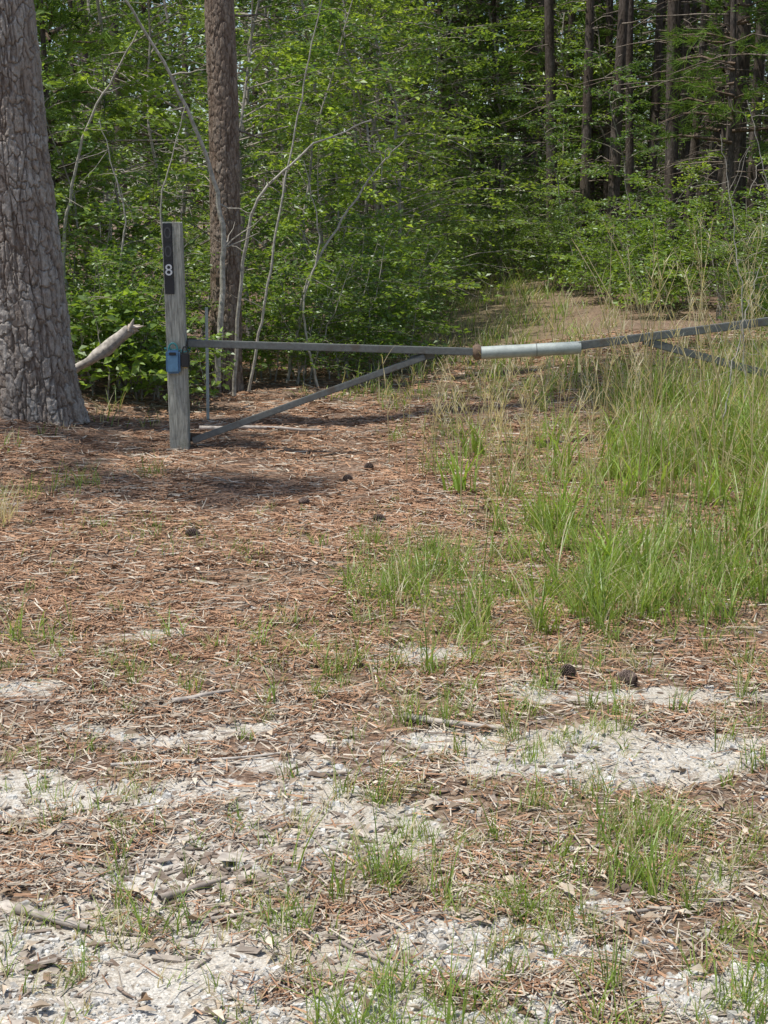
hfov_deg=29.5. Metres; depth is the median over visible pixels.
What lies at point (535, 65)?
pine tree
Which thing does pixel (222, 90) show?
pine tree
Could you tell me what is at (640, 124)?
pine tree
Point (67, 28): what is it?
broadleaf sapling
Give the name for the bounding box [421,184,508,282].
bush
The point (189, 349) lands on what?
lock chain
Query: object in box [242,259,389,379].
bush
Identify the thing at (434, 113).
broadleaf sapling
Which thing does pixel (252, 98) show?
broadleaf sapling
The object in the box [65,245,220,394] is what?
bush
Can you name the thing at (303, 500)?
pine cone
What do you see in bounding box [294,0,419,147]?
pine tree
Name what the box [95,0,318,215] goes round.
broadleaf sapling
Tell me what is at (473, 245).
bush
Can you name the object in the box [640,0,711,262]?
pine tree
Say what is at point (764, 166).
pine tree
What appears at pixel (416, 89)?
broadleaf sapling
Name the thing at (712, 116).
broadleaf sapling
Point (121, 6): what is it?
pine tree
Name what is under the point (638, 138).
broadleaf sapling
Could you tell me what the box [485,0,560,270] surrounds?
pine tree
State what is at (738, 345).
dry weed stalk
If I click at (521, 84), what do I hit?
broadleaf sapling
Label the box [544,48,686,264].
broadleaf sapling
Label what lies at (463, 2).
broadleaf sapling
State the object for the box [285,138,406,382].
bare branch
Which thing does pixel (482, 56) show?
broadleaf sapling
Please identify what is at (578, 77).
broadleaf sapling
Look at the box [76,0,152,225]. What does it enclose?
pine tree
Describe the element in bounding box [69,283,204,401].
bush
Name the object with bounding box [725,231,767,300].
bush
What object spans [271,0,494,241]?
broadleaf sapling
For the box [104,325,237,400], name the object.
bush
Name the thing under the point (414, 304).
bush
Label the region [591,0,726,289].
pine tree
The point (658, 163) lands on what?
pine tree
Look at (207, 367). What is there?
metal stake
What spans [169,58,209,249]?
pine tree
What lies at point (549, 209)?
bush
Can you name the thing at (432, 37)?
broadleaf sapling
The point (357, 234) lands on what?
bush
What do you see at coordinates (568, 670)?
pine cone
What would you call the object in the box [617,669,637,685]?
pine cone
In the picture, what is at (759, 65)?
pine tree
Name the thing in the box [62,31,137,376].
bare branch
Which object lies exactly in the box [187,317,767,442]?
swing gate
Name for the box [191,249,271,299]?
bush
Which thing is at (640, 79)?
broadleaf sapling
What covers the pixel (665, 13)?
pine tree
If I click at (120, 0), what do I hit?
sky
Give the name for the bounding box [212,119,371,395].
bare branch
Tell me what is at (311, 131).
pine tree
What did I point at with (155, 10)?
broadleaf sapling
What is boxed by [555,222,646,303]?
bush
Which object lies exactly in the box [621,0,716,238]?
pine tree
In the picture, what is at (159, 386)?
bare branch
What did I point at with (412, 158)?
pine tree
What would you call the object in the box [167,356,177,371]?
door
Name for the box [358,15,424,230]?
pine tree
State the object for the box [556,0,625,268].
pine tree
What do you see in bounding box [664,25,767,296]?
pine tree
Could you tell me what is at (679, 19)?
pine tree
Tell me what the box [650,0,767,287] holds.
pine tree
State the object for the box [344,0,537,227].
broadleaf sapling
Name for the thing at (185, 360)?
padlock
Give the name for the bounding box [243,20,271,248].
pine tree
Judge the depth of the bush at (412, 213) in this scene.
21.91 m
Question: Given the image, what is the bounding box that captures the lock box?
[166,342,180,372]
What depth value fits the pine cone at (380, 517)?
7.55 m
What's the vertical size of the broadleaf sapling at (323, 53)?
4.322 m
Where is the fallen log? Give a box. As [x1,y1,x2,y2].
[75,319,142,372]
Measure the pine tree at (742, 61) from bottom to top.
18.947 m
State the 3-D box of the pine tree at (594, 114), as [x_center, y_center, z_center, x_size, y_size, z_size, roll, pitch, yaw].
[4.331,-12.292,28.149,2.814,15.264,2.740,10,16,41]
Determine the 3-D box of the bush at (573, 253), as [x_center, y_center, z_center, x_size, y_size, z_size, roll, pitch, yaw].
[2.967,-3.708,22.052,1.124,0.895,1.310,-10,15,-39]
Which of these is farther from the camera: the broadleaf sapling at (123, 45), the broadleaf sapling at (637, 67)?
the broadleaf sapling at (637, 67)
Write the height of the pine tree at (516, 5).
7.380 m
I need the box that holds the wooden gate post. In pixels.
[162,222,190,449]
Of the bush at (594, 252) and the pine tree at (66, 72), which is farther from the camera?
the pine tree at (66, 72)
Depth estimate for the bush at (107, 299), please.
11.51 m
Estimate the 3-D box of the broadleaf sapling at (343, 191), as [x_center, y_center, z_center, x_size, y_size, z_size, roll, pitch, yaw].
[-0.689,-2.662,14.590,2.102,2.489,1.521,8,14,32]
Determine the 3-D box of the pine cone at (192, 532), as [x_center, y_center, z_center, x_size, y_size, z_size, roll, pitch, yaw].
[-0.953,0.105,7.275,0.076,0.052,0.052,6,11,-8]
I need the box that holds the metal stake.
[205,307,209,419]
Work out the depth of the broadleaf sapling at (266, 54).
14.42 m
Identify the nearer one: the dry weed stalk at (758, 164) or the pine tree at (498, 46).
the dry weed stalk at (758, 164)
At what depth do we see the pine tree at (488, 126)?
31.70 m
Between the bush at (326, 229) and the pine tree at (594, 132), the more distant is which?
the pine tree at (594, 132)
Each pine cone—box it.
[185,528,200,537]
[298,497,309,505]
[342,474,352,481]
[364,463,373,470]
[373,514,385,521]
[561,664,575,678]
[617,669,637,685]
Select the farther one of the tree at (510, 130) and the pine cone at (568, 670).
the tree at (510, 130)
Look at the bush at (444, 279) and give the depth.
23.25 m
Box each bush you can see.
[56,167,199,375]
[56,210,87,327]
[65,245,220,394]
[65,251,192,387]
[67,275,233,392]
[68,282,159,401]
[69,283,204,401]
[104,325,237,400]
[133,248,268,379]
[140,173,209,264]
[145,216,209,290]
[188,260,209,307]
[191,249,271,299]
[194,211,268,281]
[194,272,325,382]
[241,189,417,361]
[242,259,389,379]
[243,247,383,384]
[256,228,427,379]
[288,230,342,282]
[303,245,479,367]
[317,210,462,355]
[320,286,428,371]
[326,192,475,325]
[327,230,460,316]
[346,192,478,297]
[353,243,462,342]
[374,192,481,292]
[413,245,471,303]
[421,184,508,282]
[425,224,490,290]
[426,194,492,278]
[427,214,495,293]
[435,191,522,283]
[465,195,545,283]
[470,213,544,278]
[478,174,578,273]
[496,170,599,267]
[499,200,584,285]
[520,220,597,289]
[536,199,632,292]
[537,236,616,296]
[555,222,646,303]
[576,174,718,300]
[589,216,692,310]
[602,199,733,308]
[609,250,699,318]
[660,236,703,294]
[664,204,767,319]
[683,189,767,306]
[712,262,767,337]
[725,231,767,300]
[741,223,767,315]
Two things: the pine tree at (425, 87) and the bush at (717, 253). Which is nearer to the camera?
the bush at (717, 253)
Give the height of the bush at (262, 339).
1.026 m
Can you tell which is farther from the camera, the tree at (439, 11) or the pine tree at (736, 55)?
the tree at (439, 11)
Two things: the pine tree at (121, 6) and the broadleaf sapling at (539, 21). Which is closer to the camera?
the broadleaf sapling at (539, 21)
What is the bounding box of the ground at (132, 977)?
[0,213,767,1023]
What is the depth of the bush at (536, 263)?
23.59 m
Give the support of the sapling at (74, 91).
on the ground at (132, 977)
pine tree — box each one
[0,0,89,426]
[40,0,90,237]
[49,0,134,253]
[51,0,101,253]
[63,0,136,198]
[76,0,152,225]
[84,0,162,223]
[91,0,154,254]
[130,3,175,252]
[144,3,205,247]
[155,7,285,218]
[163,11,291,213]
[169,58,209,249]
[194,0,298,392]
[199,1,266,257]
[242,3,320,193]
[243,6,288,259]
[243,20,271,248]
[248,26,318,245]
[271,1,350,243]
[290,0,376,303]
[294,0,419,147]
[306,3,433,280]
[315,0,410,233]
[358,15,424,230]
[359,0,475,222]
[372,14,423,275]
[390,0,429,227]
[398,0,484,272]
[421,0,427,202]
[423,0,545,270]
[434,1,488,244]
[457,4,517,240]
[468,1,516,249]
[471,0,596,255]
[472,0,564,263]
[482,0,617,278]
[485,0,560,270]
[489,0,634,220]
[501,0,664,276]
[526,1,600,272]
[527,0,665,268]
[544,0,634,276]
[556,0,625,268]
[556,0,702,284]
[567,0,667,264]
[572,0,701,267]
[574,22,635,241]
[580,0,700,278]
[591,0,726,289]
[593,0,767,191]
[602,0,713,277]
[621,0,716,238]
[621,0,751,239]
[631,0,762,297]
[634,0,767,301]
[635,0,664,231]
[638,0,767,289]
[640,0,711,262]
[640,0,767,282]
[640,83,665,227]
[648,3,749,265]
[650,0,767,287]
[658,2,767,294]
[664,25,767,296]
[679,10,764,287]
[707,19,767,240]
[749,57,767,246]
[754,6,767,215]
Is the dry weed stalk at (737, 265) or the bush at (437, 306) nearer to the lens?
the dry weed stalk at (737, 265)
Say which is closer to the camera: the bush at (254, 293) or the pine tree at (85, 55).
the bush at (254, 293)
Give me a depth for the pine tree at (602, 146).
27.18 m
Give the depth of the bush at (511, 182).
27.38 m
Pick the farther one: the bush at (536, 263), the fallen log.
the bush at (536, 263)
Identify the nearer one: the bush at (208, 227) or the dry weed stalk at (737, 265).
the dry weed stalk at (737, 265)
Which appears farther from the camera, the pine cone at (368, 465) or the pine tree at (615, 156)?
the pine tree at (615, 156)
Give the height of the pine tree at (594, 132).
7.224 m
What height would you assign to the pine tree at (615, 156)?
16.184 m
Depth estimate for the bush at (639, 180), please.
20.86 m
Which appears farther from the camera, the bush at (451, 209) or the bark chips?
the bush at (451, 209)
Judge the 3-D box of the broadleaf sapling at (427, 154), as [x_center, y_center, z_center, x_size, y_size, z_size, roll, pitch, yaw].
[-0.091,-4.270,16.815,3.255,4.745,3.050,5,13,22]
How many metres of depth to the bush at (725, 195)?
19.12 m
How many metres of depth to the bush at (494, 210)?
27.98 m
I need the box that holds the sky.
[39,0,766,211]
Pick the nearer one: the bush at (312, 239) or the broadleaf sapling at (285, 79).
the bush at (312, 239)
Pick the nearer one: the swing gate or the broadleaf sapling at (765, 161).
the swing gate
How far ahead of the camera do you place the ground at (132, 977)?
4.51 m
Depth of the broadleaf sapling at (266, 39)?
16.96 m
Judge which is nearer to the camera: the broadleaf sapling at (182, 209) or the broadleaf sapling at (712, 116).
the broadleaf sapling at (182, 209)
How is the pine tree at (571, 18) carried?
on the ground at (132, 977)
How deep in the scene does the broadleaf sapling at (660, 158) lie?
35.57 m
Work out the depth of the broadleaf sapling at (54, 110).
12.66 m
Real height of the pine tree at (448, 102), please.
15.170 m
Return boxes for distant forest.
[34,0,767,244]
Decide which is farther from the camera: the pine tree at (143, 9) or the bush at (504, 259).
the pine tree at (143, 9)
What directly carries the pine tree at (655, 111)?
on the ground at (132, 977)
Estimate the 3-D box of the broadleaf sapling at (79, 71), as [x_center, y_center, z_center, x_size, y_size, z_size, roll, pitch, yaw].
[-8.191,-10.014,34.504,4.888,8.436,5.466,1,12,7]
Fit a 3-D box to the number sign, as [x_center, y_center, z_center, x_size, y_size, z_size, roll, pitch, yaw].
[-1.420,-1.667,9.616,0.062,0.460,0.011,0,12,0]
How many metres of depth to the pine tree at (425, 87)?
38.45 m
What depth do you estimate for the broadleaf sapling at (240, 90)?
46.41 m
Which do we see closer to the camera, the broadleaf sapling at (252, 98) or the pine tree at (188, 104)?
the broadleaf sapling at (252, 98)
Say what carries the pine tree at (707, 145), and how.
on the ground at (132, 977)
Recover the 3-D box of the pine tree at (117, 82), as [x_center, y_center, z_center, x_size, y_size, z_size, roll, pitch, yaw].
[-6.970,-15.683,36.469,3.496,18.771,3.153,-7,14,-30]
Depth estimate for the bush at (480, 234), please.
26.13 m
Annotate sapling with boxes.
[34,0,160,284]
[35,0,111,185]
[35,0,193,227]
[36,10,165,293]
[37,0,251,242]
[37,0,287,261]
[37,10,91,59]
[39,33,146,223]
[40,43,203,315]
[42,63,208,269]
[44,9,210,338]
[48,0,308,295]
[53,0,331,314]
[71,0,452,335]
[82,0,385,349]
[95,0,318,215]
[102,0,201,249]
[113,0,484,318]
[121,0,442,287]
[127,0,383,290]
[141,0,320,228]
[186,0,452,335]
[238,0,522,273]
[239,0,380,242]
[239,0,386,228]
[240,20,501,334]
[245,115,424,365]
[246,0,525,273]
[249,0,542,308]
[254,3,515,249]
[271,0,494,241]
[272,0,582,326]
[276,0,536,246]
[280,0,504,217]
[284,0,491,212]
[309,0,550,260]
[341,0,537,231]
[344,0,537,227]
[358,0,574,274]
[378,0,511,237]
[380,14,508,211]
[381,0,598,242]
[394,0,596,270]
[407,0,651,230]
[407,58,526,278]
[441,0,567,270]
[445,0,701,209]
[477,0,637,212]
[480,43,610,269]
[485,9,580,198]
[489,84,613,288]
[501,0,595,205]
[510,1,702,277]
[510,3,661,212]
[511,0,767,230]
[516,116,602,264]
[516,147,623,267]
[519,6,662,177]
[528,0,766,223]
[544,2,709,200]
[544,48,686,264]
[579,10,752,228]
[580,5,767,216]
[613,1,766,207]
[619,4,748,225]
[621,0,767,200]
[621,0,767,230]
[623,1,767,207]
[635,137,726,293]
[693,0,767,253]
[701,101,767,273]
[708,155,767,282]
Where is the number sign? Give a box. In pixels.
[162,223,173,293]
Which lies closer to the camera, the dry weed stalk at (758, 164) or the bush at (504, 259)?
the dry weed stalk at (758, 164)
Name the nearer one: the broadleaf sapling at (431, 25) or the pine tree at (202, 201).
the broadleaf sapling at (431, 25)
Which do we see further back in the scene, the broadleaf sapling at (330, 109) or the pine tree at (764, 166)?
the pine tree at (764, 166)
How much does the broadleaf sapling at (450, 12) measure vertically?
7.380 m
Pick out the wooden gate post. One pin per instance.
(177, 383)
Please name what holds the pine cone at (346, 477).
on the pine straw
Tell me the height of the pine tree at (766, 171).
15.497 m
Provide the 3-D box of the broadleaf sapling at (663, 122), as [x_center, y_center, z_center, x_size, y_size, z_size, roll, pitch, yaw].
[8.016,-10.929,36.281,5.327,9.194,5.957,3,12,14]
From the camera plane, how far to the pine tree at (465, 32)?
34.72 m
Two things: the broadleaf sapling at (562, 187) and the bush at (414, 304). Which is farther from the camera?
the broadleaf sapling at (562, 187)
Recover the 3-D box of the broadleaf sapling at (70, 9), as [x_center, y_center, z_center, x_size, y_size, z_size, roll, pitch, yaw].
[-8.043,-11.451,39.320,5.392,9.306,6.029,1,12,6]
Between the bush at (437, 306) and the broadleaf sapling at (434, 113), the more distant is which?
the broadleaf sapling at (434, 113)
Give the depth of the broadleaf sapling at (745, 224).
19.67 m
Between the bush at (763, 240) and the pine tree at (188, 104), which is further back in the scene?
the pine tree at (188, 104)
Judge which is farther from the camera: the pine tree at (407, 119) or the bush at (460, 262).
the pine tree at (407, 119)
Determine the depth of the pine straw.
5.41 m
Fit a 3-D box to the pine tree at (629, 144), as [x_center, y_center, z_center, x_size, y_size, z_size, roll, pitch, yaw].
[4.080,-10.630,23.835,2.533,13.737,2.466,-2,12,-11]
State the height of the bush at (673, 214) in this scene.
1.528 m
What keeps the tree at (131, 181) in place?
on the ground at (132, 977)
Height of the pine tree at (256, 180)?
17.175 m
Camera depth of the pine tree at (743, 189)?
23.79 m
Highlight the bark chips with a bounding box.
[0,455,767,1023]
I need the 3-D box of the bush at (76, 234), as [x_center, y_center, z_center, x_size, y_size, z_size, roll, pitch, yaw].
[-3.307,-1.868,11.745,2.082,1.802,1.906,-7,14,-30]
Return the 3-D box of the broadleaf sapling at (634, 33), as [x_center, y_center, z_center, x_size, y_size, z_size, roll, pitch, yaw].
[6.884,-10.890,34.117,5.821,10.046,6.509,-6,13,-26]
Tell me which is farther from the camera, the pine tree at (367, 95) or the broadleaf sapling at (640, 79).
the broadleaf sapling at (640, 79)
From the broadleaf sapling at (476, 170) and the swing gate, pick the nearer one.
the swing gate
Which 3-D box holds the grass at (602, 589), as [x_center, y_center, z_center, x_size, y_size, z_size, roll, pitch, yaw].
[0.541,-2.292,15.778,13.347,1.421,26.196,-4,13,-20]
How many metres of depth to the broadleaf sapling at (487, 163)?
32.60 m
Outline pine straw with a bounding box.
[0,328,767,1023]
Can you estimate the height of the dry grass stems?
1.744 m
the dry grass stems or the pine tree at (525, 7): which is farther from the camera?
the pine tree at (525, 7)
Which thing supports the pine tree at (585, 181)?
on the ground at (132, 977)
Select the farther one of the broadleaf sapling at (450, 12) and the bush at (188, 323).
the broadleaf sapling at (450, 12)
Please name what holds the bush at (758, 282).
on the ground at (132, 977)
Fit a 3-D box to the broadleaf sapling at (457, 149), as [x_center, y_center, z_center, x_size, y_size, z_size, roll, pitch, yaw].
[0.006,-8.088,26.966,5.126,7.911,4.584,-3,12,-14]
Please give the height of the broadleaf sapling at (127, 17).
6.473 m
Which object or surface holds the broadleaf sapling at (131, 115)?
on the ground at (132, 977)
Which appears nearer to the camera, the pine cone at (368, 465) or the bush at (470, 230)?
the pine cone at (368, 465)
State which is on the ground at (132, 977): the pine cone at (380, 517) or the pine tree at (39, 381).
the pine tree at (39, 381)
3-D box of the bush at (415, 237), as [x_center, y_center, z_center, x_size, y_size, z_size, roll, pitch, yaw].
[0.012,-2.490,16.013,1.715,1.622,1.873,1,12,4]
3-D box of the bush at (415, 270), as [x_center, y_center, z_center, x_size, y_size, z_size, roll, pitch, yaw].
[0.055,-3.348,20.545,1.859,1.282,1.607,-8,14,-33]
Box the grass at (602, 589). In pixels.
[0,261,767,1023]
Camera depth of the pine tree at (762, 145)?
20.68 m
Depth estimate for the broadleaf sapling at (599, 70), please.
25.60 m
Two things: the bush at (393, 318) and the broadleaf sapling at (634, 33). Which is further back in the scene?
the broadleaf sapling at (634, 33)
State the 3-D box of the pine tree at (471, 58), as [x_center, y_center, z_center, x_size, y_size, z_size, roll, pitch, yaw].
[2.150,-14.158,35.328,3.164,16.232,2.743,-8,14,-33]
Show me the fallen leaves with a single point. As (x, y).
(268, 939)
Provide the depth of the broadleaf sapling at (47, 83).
13.20 m
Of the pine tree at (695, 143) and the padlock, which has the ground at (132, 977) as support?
the pine tree at (695, 143)
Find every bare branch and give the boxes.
[59,118,159,389]
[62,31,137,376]
[124,0,262,386]
[152,106,192,398]
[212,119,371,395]
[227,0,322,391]
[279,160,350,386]
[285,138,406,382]
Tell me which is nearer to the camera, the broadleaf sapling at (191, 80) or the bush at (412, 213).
the bush at (412, 213)
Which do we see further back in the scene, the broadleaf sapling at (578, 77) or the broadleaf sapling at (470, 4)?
the broadleaf sapling at (578, 77)
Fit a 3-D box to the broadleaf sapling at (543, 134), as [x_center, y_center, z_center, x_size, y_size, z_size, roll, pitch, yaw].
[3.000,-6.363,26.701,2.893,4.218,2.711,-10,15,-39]
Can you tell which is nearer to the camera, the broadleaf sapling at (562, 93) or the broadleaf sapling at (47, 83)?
the broadleaf sapling at (47, 83)
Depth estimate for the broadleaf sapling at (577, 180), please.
27.23 m
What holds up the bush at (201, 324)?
on the ground at (132, 977)
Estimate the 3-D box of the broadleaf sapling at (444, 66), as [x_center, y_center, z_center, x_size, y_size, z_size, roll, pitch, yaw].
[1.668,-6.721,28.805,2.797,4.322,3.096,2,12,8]
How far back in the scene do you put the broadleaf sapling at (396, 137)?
18.87 m
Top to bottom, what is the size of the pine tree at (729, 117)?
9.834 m
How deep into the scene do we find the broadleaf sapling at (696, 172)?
21.67 m
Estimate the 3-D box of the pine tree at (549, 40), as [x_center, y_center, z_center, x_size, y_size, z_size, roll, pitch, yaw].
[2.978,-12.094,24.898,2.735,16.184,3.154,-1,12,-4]
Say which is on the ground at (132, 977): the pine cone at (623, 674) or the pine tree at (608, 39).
the pine tree at (608, 39)
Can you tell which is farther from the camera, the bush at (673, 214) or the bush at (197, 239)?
the bush at (197, 239)
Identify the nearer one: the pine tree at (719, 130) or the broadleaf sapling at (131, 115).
the broadleaf sapling at (131, 115)
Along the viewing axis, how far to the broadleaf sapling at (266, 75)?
24.99 m
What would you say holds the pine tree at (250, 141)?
on the ground at (132, 977)
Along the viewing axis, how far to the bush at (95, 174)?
12.53 m
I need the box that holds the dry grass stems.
[382,210,767,528]
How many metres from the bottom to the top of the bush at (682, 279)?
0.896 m
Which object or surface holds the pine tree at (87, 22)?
on the ground at (132, 977)
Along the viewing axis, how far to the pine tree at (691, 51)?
26.42 m
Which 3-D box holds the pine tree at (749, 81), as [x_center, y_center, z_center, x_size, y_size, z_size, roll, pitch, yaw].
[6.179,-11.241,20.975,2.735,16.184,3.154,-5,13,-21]
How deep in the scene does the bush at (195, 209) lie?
30.64 m
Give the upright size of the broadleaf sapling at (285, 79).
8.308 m
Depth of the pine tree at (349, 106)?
37.57 m
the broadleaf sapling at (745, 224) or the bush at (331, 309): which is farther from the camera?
the broadleaf sapling at (745, 224)
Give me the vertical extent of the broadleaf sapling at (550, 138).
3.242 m
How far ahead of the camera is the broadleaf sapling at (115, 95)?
21.00 m
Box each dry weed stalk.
[694,134,767,414]
[695,259,767,457]
[720,99,767,245]
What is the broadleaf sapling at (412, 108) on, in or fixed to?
on the ground at (132, 977)
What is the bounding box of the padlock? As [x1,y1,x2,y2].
[180,346,189,367]
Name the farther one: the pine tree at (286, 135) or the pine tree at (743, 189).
the pine tree at (286, 135)
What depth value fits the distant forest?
60.03 m
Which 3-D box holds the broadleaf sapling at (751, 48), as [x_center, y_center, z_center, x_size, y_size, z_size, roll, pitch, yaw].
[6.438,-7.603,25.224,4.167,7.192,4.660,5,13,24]
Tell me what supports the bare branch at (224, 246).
on the ground at (132, 977)
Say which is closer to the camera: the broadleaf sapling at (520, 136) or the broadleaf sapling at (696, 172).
the broadleaf sapling at (696, 172)
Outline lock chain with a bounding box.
[164,346,191,352]
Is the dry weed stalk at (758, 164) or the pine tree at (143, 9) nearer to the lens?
the dry weed stalk at (758, 164)
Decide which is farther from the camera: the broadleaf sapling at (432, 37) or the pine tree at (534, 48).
the pine tree at (534, 48)
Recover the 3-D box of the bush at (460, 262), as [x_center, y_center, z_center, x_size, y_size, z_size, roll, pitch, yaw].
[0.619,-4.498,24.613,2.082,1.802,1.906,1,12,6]
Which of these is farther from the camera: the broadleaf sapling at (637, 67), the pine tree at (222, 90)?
the broadleaf sapling at (637, 67)
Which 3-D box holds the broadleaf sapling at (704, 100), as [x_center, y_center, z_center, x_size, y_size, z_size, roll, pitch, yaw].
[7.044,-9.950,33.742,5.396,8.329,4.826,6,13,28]
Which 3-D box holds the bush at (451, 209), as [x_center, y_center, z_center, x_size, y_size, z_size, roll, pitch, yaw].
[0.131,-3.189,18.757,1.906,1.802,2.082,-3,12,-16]
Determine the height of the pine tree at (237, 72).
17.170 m
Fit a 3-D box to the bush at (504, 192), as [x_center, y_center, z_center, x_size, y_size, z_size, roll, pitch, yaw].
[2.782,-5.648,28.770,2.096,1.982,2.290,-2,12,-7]
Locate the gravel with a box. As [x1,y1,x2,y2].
[0,567,767,1023]
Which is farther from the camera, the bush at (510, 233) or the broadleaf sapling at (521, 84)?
the broadleaf sapling at (521, 84)
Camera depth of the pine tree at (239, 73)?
30.32 m
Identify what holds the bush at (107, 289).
on the ground at (132, 977)
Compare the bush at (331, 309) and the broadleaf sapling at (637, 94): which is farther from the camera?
the broadleaf sapling at (637, 94)
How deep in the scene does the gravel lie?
3.22 m
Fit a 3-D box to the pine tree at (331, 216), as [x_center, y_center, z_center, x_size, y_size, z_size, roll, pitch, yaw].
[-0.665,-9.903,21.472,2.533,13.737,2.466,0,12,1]
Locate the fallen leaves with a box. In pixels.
[0,371,767,1023]
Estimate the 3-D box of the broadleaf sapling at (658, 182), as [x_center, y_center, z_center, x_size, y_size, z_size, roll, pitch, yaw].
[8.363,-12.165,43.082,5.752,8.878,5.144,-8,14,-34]
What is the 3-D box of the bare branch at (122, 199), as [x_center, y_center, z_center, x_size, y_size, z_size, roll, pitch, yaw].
[-2.216,-2.049,12.012,0.854,2.303,0.246,-2,12,-8]
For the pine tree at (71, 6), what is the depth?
39.67 m
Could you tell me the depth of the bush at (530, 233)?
24.60 m
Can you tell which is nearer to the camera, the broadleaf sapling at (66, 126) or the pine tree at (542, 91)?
the broadleaf sapling at (66, 126)
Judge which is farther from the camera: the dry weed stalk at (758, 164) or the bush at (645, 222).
the bush at (645, 222)
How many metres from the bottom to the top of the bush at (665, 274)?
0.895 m
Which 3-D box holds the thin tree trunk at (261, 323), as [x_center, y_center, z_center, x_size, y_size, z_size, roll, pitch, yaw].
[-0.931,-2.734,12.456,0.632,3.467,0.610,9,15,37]
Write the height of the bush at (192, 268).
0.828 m
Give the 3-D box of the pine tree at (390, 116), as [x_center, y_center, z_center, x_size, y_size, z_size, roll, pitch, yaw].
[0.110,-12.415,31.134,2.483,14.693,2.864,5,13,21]
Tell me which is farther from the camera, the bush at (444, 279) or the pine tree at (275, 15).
the pine tree at (275, 15)

